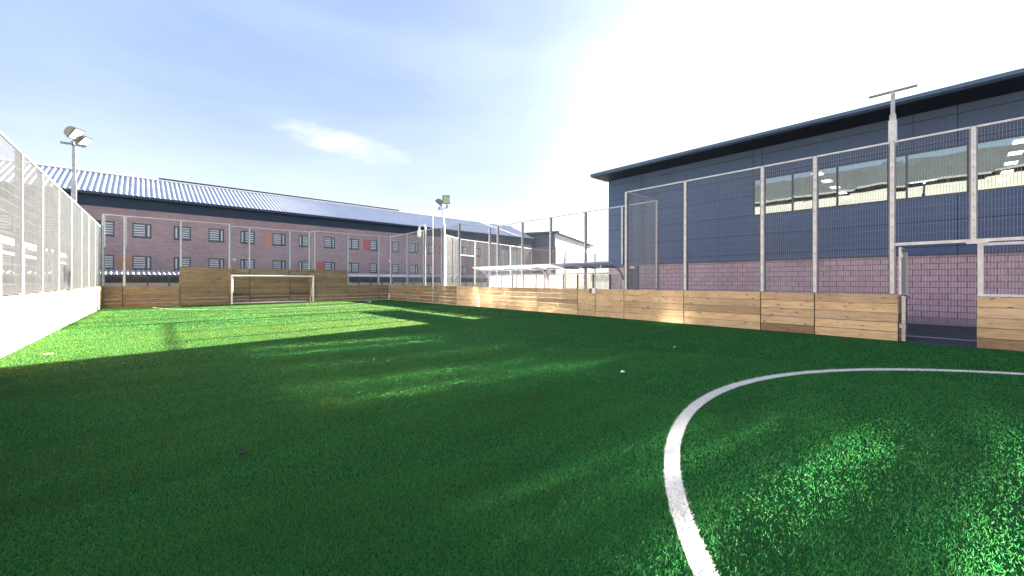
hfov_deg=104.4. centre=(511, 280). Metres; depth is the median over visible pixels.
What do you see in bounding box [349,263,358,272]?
window
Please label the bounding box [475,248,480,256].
window
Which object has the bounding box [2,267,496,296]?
walkway canopy
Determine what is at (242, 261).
window
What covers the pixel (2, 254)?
window
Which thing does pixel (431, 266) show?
window
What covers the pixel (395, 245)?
window
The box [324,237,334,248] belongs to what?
window
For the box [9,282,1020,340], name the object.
ground
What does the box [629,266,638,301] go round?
door
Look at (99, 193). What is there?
brick block
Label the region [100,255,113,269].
window
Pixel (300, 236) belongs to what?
window
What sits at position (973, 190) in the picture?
fence
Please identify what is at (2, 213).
window
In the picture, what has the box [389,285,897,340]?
board wall
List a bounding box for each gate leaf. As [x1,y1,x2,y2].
[899,247,909,340]
[966,241,1023,350]
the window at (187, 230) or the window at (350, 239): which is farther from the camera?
the window at (350, 239)
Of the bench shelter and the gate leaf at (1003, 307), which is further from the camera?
the bench shelter
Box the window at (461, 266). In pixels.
[461,266,466,274]
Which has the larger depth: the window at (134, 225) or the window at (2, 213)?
the window at (134, 225)
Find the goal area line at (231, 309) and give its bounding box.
[153,300,371,309]
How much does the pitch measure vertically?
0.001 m
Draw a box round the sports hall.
[590,68,1023,325]
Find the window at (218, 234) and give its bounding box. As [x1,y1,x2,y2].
[209,228,223,242]
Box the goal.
[231,275,313,304]
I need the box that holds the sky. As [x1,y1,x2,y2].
[0,0,1023,281]
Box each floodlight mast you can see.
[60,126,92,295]
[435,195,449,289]
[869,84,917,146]
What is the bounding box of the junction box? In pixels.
[589,288,595,292]
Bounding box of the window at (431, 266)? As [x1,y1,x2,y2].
[427,265,433,273]
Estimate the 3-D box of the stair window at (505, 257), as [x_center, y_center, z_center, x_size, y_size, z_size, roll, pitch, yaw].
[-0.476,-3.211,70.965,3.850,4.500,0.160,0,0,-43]
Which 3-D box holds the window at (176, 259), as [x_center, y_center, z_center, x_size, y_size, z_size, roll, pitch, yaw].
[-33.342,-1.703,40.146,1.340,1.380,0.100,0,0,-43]
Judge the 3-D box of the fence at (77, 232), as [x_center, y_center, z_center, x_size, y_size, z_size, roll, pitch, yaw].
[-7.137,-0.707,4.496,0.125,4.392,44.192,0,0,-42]
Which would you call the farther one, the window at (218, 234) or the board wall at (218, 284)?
the window at (218, 234)
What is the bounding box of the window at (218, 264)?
[209,258,223,267]
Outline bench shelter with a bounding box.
[472,261,624,307]
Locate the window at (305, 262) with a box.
[299,261,310,269]
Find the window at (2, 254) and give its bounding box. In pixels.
[2,254,11,267]
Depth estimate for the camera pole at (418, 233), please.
27.83 m
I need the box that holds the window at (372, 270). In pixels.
[370,263,376,273]
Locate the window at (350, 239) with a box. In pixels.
[350,239,358,249]
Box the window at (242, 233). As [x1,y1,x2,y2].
[240,231,254,244]
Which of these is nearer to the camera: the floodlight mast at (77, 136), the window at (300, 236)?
the floodlight mast at (77, 136)
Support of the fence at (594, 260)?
on the ground at (947, 331)
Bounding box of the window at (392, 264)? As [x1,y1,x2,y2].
[392,264,398,273]
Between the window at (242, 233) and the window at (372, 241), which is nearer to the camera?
the window at (242, 233)
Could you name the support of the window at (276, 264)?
in the brick block
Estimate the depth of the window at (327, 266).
49.85 m
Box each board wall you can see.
[0,287,101,357]
[102,267,388,307]
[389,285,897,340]
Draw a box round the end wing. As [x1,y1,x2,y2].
[495,231,595,287]
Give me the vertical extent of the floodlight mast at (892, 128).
6.370 m
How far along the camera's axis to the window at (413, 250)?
57.88 m
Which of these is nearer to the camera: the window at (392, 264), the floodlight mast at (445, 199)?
the floodlight mast at (445, 199)
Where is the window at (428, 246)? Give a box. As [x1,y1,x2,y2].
[427,244,433,253]
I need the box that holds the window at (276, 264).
[272,260,284,269]
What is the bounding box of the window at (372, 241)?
[371,240,376,250]
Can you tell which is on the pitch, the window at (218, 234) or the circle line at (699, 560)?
the circle line at (699, 560)
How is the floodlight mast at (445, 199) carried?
on the ground at (947, 331)
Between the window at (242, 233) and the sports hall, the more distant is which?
the window at (242, 233)
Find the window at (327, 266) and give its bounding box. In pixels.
[324,262,334,269]
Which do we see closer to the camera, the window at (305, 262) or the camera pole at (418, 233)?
the camera pole at (418, 233)
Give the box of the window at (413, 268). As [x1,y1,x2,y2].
[410,265,416,273]
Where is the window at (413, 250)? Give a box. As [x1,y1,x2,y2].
[411,243,415,252]
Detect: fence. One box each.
[0,131,100,305]
[101,214,388,307]
[390,116,1023,340]
[445,235,606,294]
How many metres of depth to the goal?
26.14 m
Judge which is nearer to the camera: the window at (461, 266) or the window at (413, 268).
the window at (413, 268)
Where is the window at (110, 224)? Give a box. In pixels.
[95,220,113,236]
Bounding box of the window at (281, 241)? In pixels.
[272,233,284,245]
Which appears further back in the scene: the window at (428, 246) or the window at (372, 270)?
the window at (428, 246)
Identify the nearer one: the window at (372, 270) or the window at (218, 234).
the window at (218, 234)
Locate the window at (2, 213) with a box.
[2,213,11,230]
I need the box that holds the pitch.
[0,300,1023,575]
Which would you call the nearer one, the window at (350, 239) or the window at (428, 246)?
the window at (350, 239)
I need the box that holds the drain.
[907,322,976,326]
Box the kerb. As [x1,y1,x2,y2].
[898,335,976,340]
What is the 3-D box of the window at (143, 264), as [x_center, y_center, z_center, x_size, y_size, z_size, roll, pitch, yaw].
[-35.516,-1.707,38.108,1.340,1.380,0.100,0,0,-43]
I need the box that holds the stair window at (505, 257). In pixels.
[502,250,516,275]
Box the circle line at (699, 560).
[663,368,1023,575]
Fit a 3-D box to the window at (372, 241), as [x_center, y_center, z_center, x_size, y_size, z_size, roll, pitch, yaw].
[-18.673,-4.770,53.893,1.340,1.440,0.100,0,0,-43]
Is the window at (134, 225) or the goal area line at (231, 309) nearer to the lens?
the goal area line at (231, 309)
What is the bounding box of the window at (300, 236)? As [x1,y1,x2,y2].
[299,235,310,247]
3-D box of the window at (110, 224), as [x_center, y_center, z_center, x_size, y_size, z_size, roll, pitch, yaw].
[-37.364,-4.800,36.371,1.340,1.440,0.100,0,0,-43]
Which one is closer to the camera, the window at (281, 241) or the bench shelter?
the bench shelter
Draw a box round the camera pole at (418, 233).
[417,223,425,285]
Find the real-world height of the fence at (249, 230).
5.052 m
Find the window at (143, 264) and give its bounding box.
[132,256,150,269]
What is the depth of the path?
9.97 m
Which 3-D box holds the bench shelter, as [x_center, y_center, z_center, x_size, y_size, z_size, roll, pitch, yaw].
[1.403,0.322,21.391,1.400,2.360,10.030,0,0,-42]
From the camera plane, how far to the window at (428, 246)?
59.77 m
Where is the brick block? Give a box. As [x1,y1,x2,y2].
[2,159,535,287]
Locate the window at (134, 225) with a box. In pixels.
[132,223,150,238]
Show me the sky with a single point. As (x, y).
(507, 110)
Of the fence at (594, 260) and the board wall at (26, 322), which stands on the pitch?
the board wall at (26, 322)
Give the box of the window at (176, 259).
[174,257,190,270]
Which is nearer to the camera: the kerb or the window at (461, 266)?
the kerb
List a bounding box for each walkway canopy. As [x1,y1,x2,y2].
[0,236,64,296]
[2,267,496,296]
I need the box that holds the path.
[631,319,1023,351]
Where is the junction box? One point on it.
(592, 290)
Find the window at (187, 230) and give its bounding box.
[174,226,190,240]
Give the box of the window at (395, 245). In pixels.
[392,242,398,251]
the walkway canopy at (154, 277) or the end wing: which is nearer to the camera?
the walkway canopy at (154, 277)
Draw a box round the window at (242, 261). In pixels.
[240,259,254,268]
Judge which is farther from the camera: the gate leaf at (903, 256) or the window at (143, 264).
the window at (143, 264)

